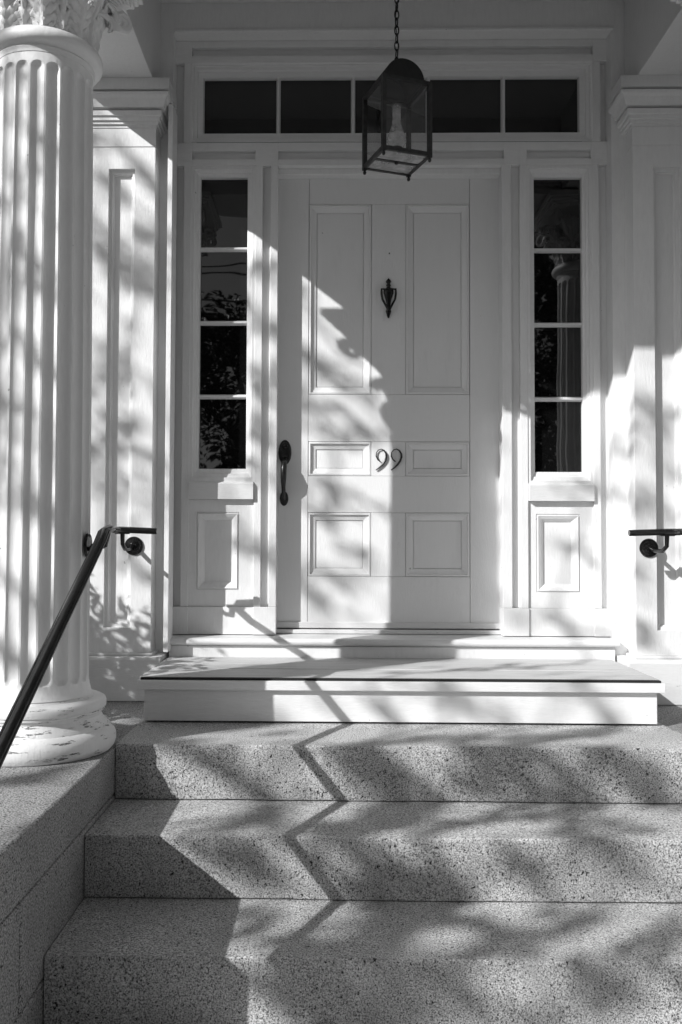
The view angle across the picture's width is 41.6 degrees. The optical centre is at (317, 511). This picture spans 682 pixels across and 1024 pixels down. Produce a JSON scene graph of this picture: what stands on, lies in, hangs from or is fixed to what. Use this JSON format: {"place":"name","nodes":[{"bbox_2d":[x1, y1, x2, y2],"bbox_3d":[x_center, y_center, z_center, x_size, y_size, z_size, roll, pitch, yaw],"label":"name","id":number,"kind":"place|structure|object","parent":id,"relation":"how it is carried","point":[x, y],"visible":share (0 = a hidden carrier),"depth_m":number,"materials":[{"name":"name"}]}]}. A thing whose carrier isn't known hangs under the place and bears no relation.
{"place":"outdoors","nodes":[
{"label":"outdoors","id":0,"kind":"place"},
{"bbox_2d":[0,905,19,1023],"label":"granite block","id":1,"kind":"structure","parent":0,"point":[9,951],"depth_m":1.99,"materials":[{"name":"grey stone"}]},
{"bbox_2d":[43,897,681,1023],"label":"granite step","id":2,"kind":"object","parent":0,"point":[131,960],"visible":0.88,"depth_m":2.22,"materials":[{"name":"grey stone"}]},
{"bbox_2d":[84,798,681,902],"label":"granite step","id":3,"kind":"object","parent":2,"relation":"on","point":[419,850],"visible":0.97,"depth_m":2.58,"materials":[{"name":"grey stone"}]},
{"bbox_2d":[115,727,681,802],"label":"granite step","id":4,"kind":"object","parent":3,"relation":"on","point":[551,766],"visible":1,"depth_m":2.94,"materials":[{"name":"grey stone"}]},
{"bbox_3d":[1.606,1.073,3.102,0.646,0.254,2.158,0,-2,1],"label":"granite block","id":5,"kind":"object","parent":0,"visible":0},
{"bbox_2d":[657,705,681,733],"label":"granite block","id":6,"kind":"structure","parent":5,"relation":"on","point":[669,716],"depth_m":3.52,"materials":[{"name":"grey stone"}]},
{"bbox_2d":[607,75,681,704],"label":"pilaster","id":7,"kind":"object","parent":6,"relation":"on","point":[645,111],"visible":0.95,"depth_m":3.89,"materials":[{"name":"white paint"}]},
{"bbox_2d":[628,528,681,557],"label":"handrail","id":8,"kind":"object","parent":7,"relation":"attached to","point":[648,548],"visible":1,"depth_m":3.69,"materials":[{"name":"black metal"}]},
{"bbox_2d":[670,0,681,5],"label":"fluted column","id":9,"kind":"structure","parent":6,"relation":"on","point":[678,2],"depth_m":3.23,"materials":[{"name":"white paint"}]},
{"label":"path","id":10,"kind":"structure","parent":0,"visible":0},
{"bbox_2d":[0,525,157,768],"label":"handrail","id":11,"kind":"object","parent":10,"relation":"on","point":[32,682],"visible":1,"depth_m":2.41,"materials":[{"name":"black metal"}]},
{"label":"ground","id":12,"kind":"structure","parent":0,"visible":0},
{"bbox_2d":[13,977,43,1023],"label":"granite block","id":13,"kind":"structure","parent":12,"relation":"on","point":[32,1011],"depth_m":2.16,"materials":[{"name":"grey stone"}]},
{"bbox_2d":[17,793,115,1012],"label":"granite block","id":14,"kind":"structure","parent":13,"relation":"on","point":[50,901],"depth_m":2.26,"materials":[{"name":"grey stone"}]},
{"bbox_2d":[0,701,143,922],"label":"granite block","id":15,"kind":"structure","parent":14,"relation":"on","point":[48,813],"depth_m":2.41,"materials":[{"name":"grey stone"}]},
{"bbox_2d":[0,0,142,766],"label":"fluted column","id":16,"kind":"structure","parent":15,"relation":"on","point":[51,68],"depth_m":2.85,"materials":[{"name":"white paint"}]},
{"bbox_2d":[98,0,681,77],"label":"porch roof","id":17,"kind":"structure","parent":16,"relation":"on","point":[652,37],"depth_m":3.78,"materials":[{"name":"paint"}]},
{"bbox_2d":[362,0,431,180],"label":"hanging lantern","id":18,"kind":"object","parent":17,"relation":"hanging from","point":[401,83],"visible":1,"depth_m":3.44,"materials":[{"name":"metal"}]},
{"bbox_2d":[89,77,176,700],"bbox_3d":[-0.864,-0.538,3.939,0.434,2.690,0.191,0,-2,1],"label":"pilaster","id":19,"kind":"object","parent":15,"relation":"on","point":[130,119],"visible":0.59,"depth_m":3.92,"materials":[{"name":"white paint"}]},
{"bbox_2d":[155,1,627,661],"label":"house wall","id":20,"kind":"structure","parent":12,"relation":"on","point":[417,21],"depth_m":4.05,"materials":[{"name":"white paint"}]},
{"bbox_2d":[173,39,610,636],"bbox_3d":[0.335,-0.806,4.164,2.053,2.729,0.186,0,-2,1],"label":"door surround","id":21,"kind":"object","parent":20,"relation":"attached to","point":[503,163],"visible":0.68,"depth_m":4.10,"materials":[{"name":"white paint"}]},
{"bbox_2d":[188,166,255,633],"bbox_3d":[-0.433,-0.517,4.147,0.296,2.144,0.166,0,-2,1],"label":"sidelight window","id":22,"kind":"structure","parent":21,"relation":"attached to","point":[221,425],"depth_m":4.12,"materials":[{"name":"white paint"}]},
{"bbox_2d":[277,179,499,628],"bbox_3d":[0.334,-0.529,4.143,1.037,2.131,0.139,0,-2,1],"label":"front door","id":23,"kind":"structure","parent":21,"relation":"attached to","point":[388,426],"depth_m":4.16,"materials":[{"name":"white paint"}]},
{"bbox_2d":[308,442,370,475],"bbox_3d":[0.103,-0.246,4.162,0.290,0.159,0.024,0,-2,1],"label":"door panel","id":24,"kind":"structure","parent":23,"relation":"in","point":[324,458],"depth_m":4.17,"materials":[{"name":"white paint"}]},
{"bbox_2d":[308,513,370,575],"bbox_3d":[0.102,0.150,4.148,0.290,0.293,0.024,0,-2,1],"label":"door panel","id":25,"kind":"structure","parent":23,"relation":"in","point":[339,544],"depth_m":4.15,"materials":[{"name":"white paint"}]},
{"bbox_2d":[309,205,370,394],"bbox_3d":[0.106,-0.993,4.187,0.290,0.893,0.024,0,-2,1],"label":"door panel","id":26,"kind":"structure","parent":23,"relation":"in","point":[339,235],"depth_m":4.19,"materials":[{"name":"white paint"}]},
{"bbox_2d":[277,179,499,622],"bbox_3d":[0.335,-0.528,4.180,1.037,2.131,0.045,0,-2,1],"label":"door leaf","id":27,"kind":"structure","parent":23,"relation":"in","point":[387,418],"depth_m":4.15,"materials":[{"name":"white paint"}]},
{"bbox_2d":[406,204,468,394],"bbox_3d":[0.560,-0.991,4.180,0.295,0.893,0.024,0,-2,1],"label":"door panel","id":28,"kind":"structure","parent":23,"relation":"in","point":[437,235],"depth_m":4.19,"materials":[{"name":"white paint"}]},
{"bbox_2d":[406,442,469,475],"bbox_3d":[0.557,-0.245,4.154,0.295,0.159,0.024,0,-2,1],"label":"door panel","id":29,"kind":"structure","parent":23,"relation":"in","point":[422,458],"depth_m":4.16,"materials":[{"name":"white paint"}]},
{"bbox_2d":[406,513,469,576],"bbox_3d":[0.555,0.152,4.141,0.295,0.293,0.024,0,-2,1],"label":"door panel","id":30,"kind":"structure","parent":23,"relation":"in","point":[437,544],"depth_m":4.15,"materials":[{"name":"white paint"}]},
{"bbox_2d":[191,61,592,142],"bbox_3d":[0.339,-1.882,4.149,1.843,0.372,0.070,0,-2,1],"label":"transom window","id":31,"kind":"structure","parent":21,"relation":"attached to","point":[471,101],"depth_m":4.16,"materials":[{"name":"black glass"}]},
{"bbox_2d":[527,165,594,635],"bbox_3d":[1.102,-0.512,4.121,0.295,2.144,0.166,0,-2,1],"label":"sidelight window","id":32,"kind":"structure","parent":21,"relation":"attached to","point":[561,492],"depth_m":4.10,"materials":[{"name":"white paint"}]},
{"bbox_2d":[136,720,672,730],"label":"porch floor","id":33,"kind":"structure","parent":20,"relation":"attached to","point":[658,726],"depth_m":3.28,"materials":[{"name":"stone"}]},
{"bbox_2d":[137,657,664,723],"bbox_3d":[0.308,0.708,3.608,1.938,0.160,0.644,0,-2,1],"label":"wooden step","id":34,"kind":"object","parent":33,"relation":"on","point":[571,691],"visible":1,"depth_m":3.31,"materials":[{"name":"white paint"}]},
{"bbox_2d":[169,628,619,660],"bbox_3d":[0.328,0.678,4.054,1.985,0.280,0.285,0,-2,1],"label":"door sill","id":35,"kind":"structure","parent":34,"relation":"on","point":[386,643],"depth_m":3.94,"materials":[{"name":"white paint"}]}
]}

